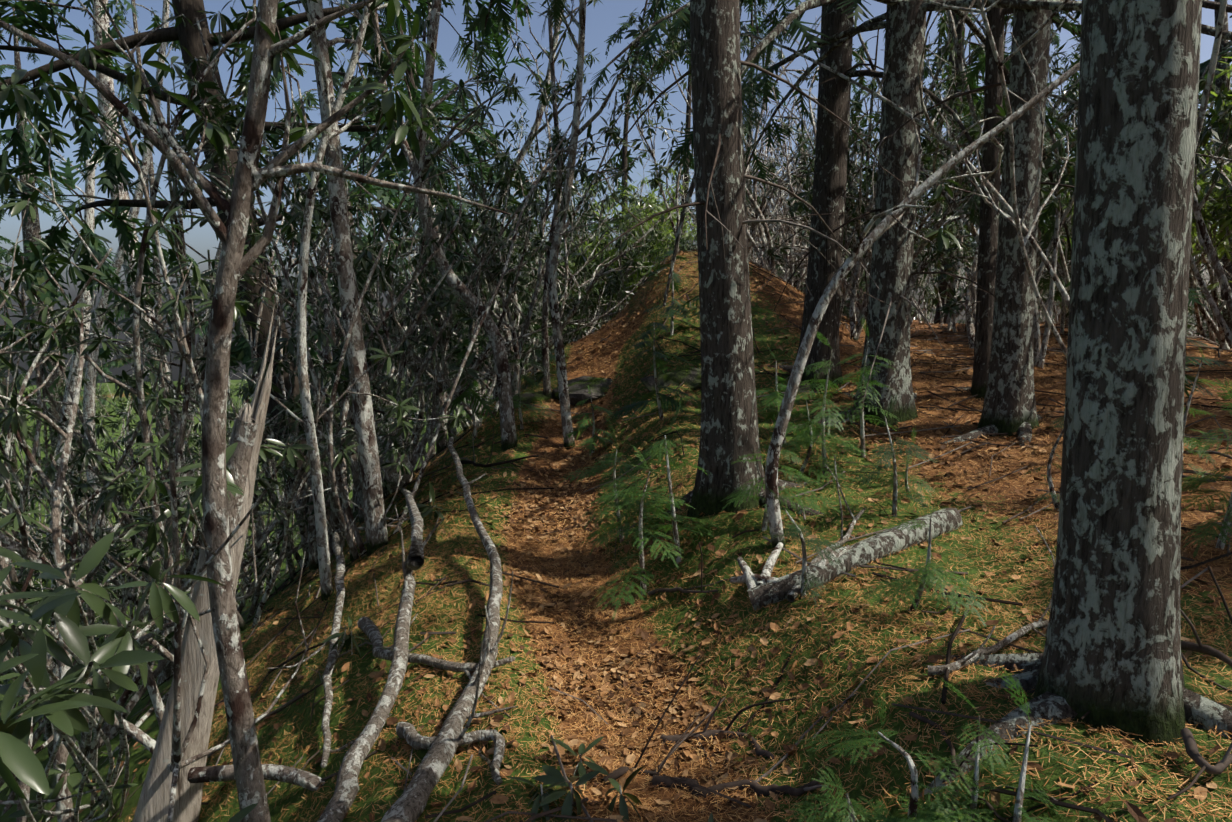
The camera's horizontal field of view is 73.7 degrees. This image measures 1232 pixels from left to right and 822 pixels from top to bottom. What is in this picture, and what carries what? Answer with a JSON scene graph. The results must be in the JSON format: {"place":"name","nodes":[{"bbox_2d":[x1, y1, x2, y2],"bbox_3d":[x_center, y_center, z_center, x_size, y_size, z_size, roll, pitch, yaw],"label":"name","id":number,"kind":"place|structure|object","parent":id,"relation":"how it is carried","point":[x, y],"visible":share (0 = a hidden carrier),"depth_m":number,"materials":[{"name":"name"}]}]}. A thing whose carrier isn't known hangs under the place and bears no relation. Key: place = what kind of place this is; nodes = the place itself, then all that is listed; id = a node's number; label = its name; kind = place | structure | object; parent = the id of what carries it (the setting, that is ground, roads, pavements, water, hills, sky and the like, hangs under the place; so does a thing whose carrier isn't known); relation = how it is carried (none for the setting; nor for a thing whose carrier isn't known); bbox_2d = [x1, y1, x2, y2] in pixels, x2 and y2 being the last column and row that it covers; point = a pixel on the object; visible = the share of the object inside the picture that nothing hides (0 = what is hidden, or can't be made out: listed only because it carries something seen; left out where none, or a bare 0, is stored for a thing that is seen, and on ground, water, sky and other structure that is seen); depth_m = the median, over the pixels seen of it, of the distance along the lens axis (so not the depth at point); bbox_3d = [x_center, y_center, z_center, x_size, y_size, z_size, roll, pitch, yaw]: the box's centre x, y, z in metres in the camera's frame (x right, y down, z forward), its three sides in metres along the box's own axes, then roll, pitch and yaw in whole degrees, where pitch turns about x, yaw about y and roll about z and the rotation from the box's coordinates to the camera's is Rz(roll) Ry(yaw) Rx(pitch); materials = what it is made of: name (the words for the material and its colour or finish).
{"place":"outdoors","nodes":[
{"label":"outdoors","id":0,"kind":"place"},
{"bbox_2d":[0,249,1231,821],"bbox_3d":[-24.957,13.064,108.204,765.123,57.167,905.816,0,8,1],"label":"ground","id":1,"kind":"structure","parent":0,"point":[864,773],"depth_m":4.01,"materials":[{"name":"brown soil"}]},
{"bbox_2d":[0,7,130,551],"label":"tree","id":2,"kind":"object","parent":1,"relation":"on","point":[30,229],"visible":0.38,"depth_m":30.91,"materials":[{"name":"green plant"}]},
{"bbox_2d":[43,139,150,740],"bbox_3d":[-10.940,1.003,17.050,3.279,13.006,1.438,0,8,1],"label":"tree","id":3,"kind":"object","parent":1,"relation":"on","point":[85,298],"visible":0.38,"depth_m":16.66,"materials":[{"name":"grey plant"}]},
{"bbox_2d":[83,0,180,634],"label":"tree","id":4,"kind":"object","parent":1,"relation":"on","point":[89,397],"visible":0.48,"depth_m":20.27,"materials":[{"name":"grey plant"}]},
{"bbox_2d":[88,0,200,534],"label":"tree","id":5,"kind":"object","parent":1,"relation":"on","point":[103,79],"visible":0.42,"depth_m":24.94,"materials":[{"name":"grey plant"}]},
{"bbox_2d":[160,2,256,581],"bbox_3d":[-12.477,-4.416,25.533,5.459,21.620,1.210,0,8,1],"label":"tree","id":6,"kind":"object","parent":1,"relation":"on","point":[200,344],"visible":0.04,"depth_m":25.89,"materials":[{"name":"grey plant"}]},
{"bbox_2d":[133,305,324,821],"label":"dead snag","id":7,"kind":"object","parent":1,"relation":"on","point":[241,465],"visible":0.71,"depth_m":3.50,"materials":[{"name":"grey wood"}]},
{"bbox_2d":[0,30,461,480],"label":"hemlocks","id":8,"kind":"object","parent":1,"relation":"on","point":[114,363],"visible":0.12,"depth_m":39.60,"materials":[{"name":"green plant"}]},
{"bbox_2d":[0,0,510,821],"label":"tree","id":9,"kind":"object","parent":1,"relation":"on","point":[264,58],"visible":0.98,"depth_m":2.81,"materials":[{"name":"brown plant"}]},
{"bbox_2d":[0,0,533,539],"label":"tree","id":10,"kind":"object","parent":1,"relation":"on","point":[188,36],"depth_m":10.79,"materials":[{"name":"green plant"}]},
{"bbox_2d":[45,0,544,596],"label":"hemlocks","id":11,"kind":"object","parent":1,"relation":"on","point":[241,342],"visible":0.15,"depth_m":20.53,"materials":[{"name":"green plant"}]},
{"bbox_2d":[0,0,652,821],"bbox_3d":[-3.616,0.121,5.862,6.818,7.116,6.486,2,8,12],"label":"rhododendron thicket","id":12,"kind":"object","parent":1,"relation":"on","point":[64,780],"visible":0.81,"depth_m":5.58,"materials":[{"name":"green plant"}]},
{"bbox_2d":[300,0,392,556],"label":"tree","id":13,"kind":"object","parent":1,"relation":"on","point":[376,533],"visible":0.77,"depth_m":5.68,"materials":[{"name":"grey plant"}]},
{"bbox_2d":[297,0,413,600],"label":"tree","id":14,"kind":"object","parent":1,"relation":"on","point":[326,585],"visible":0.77,"depth_m":5.21,"materials":[{"name":"grey plant"}]},
{"bbox_2d":[304,0,466,454],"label":"rhododendron","id":15,"kind":"object","parent":1,"relation":"on","point":[443,442],"visible":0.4,"depth_m":9.55,"materials":[{"name":"grey plant"}]},
{"bbox_2d":[358,0,523,450],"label":"rhododendron","id":16,"kind":"object","parent":1,"relation":"on","point":[421,167],"visible":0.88,"depth_m":7.05,"materials":[{"name":"grey plant"}]},
{"bbox_2d":[343,0,695,399],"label":"hemlocks","id":17,"kind":"object","parent":1,"relation":"on","point":[400,162],"visible":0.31,"depth_m":25.62,"materials":[{"name":"green plant"}]},
{"bbox_2d":[469,0,602,415],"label":"tree","id":18,"kind":"object","parent":1,"relation":"on","point":[524,149],"visible":0.42,"depth_m":10.30,"materials":[{"name":"grey plant"}]},
{"bbox_2d":[515,0,630,396],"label":"tree","id":19,"kind":"object","parent":1,"relation":"on","point":[544,333],"visible":0.65,"depth_m":8.45,"materials":[{"name":"grey plant"}]},
{"bbox_2d":[232,0,936,520],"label":"hemlock","id":20,"kind":"object","parent":1,"relation":"on","point":[728,432],"visible":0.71,"depth_m":4.64,"materials":[{"name":"brown plant"}]},
{"bbox_2d":[548,0,662,448],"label":"tree","id":21,"kind":"object","parent":1,"relation":"on","point":[562,380],"visible":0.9,"depth_m":7.17,"materials":[{"name":"grey plant"}]},
{"bbox_2d":[514,368,700,409],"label":"rocks","id":22,"kind":"object","parent":1,"relation":"on","point":[690,378],"visible":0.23,"depth_m":8.49,"materials":[{"name":"stone"}]},
{"bbox_2d":[0,114,1220,599],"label":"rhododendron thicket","id":23,"kind":"object","parent":1,"relation":"on","point":[228,422],"visible":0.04,"depth_m":29.30,"materials":[{"name":"green plant"}]},
{"bbox_2d":[0,173,1231,821],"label":"understorey saplings","id":24,"kind":"object","parent":1,"relation":"on","point":[58,703],"visible":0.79,"depth_m":2.78,"materials":[{"name":"green plant"}]},
{"bbox_2d":[283,0,1078,427],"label":"bushes","id":25,"kind":"object","parent":1,"relation":"on","point":[587,282],"visible":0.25,"depth_m":9.80,"materials":[{"name":"green plant"}]},
{"bbox_2d":[267,425,1231,821],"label":"fallen branches","id":26,"kind":"object","parent":1,"relation":"on","point":[763,589],"visible":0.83,"depth_m":3.33,"materials":[{"name":"grey wood"}]},
{"bbox_2d":[639,0,994,393],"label":"hemlock","id":27,"kind":"object","parent":1,"relation":"on","point":[831,152],"visible":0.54,"depth_m":7.13,"materials":[{"name":"brown plant"}]},
{"bbox_2d":[541,0,1231,426],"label":"hemlock","id":28,"kind":"object","parent":1,"relation":"on","point":[887,334],"visible":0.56,"depth_m":6.09,"materials":[{"name":"grey plant"}]},
{"bbox_2d":[561,57,1231,350],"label":"bush","id":29,"kind":"object","parent":1,"relation":"on","point":[1219,237],"visible":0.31,"depth_m":9.69,"materials":[{"name":"green plant"}]},
{"bbox_2d":[740,0,1078,323],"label":"hemlocks","id":30,"kind":"object","parent":1,"relation":"on","point":[959,30],"visible":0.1,"depth_m":31.12,"materials":[{"name":"green plant"}]},
{"bbox_2d":[753,0,1074,445],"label":"hemlock","id":31,"kind":"object","parent":1,"relation":"on","point":[1009,406],"visible":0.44,"depth_m":5.73,"materials":[{"name":"grey plant"}]},
{"bbox_2d":[765,61,1079,550],"bbox_3d":[1.574,-0.460,4.036,1.593,2.825,0.777,-3,8,-20],"label":"bare tree","id":32,"kind":"object","parent":1,"relation":"on","point":[893,217],"visible":0.85,"depth_m":3.98,"materials":[{"name":"grey plant"}]},
{"bbox_2d":[648,0,1231,367],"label":"trees","id":33,"kind":"object","parent":1,"relation":"on","point":[1052,264],"visible":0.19,"depth_m":7.34,"materials":[{"name":"brown plant"}]},
{"bbox_2d":[918,0,1231,797],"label":"hemlock","id":34,"kind":"object","parent":1,"relation":"on","point":[1110,656],"visible":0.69,"depth_m":2.19,"materials":[{"name":"grey plant"}]},
{"bbox_2d":[920,0,1231,399],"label":"hemlock","id":35,"kind":"object","parent":1,"relation":"on","point":[988,238],"visible":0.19,"depth_m":6.54,"materials":[{"name":"brown plant"}]},
{"bbox_2d":[1195,0,1231,348],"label":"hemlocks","id":36,"kind":"object","parent":1,"relation":"on","point":[1225,48],"visible":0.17,"depth_m":13.04,"materials":[{"name":"green plant"}]},
{"bbox_2d":[0,0,1231,385],"label":"sky","id":37,"kind":"structure","parent":0,"point":[603,20],"materials":[{"name":"blue"}]}
]}

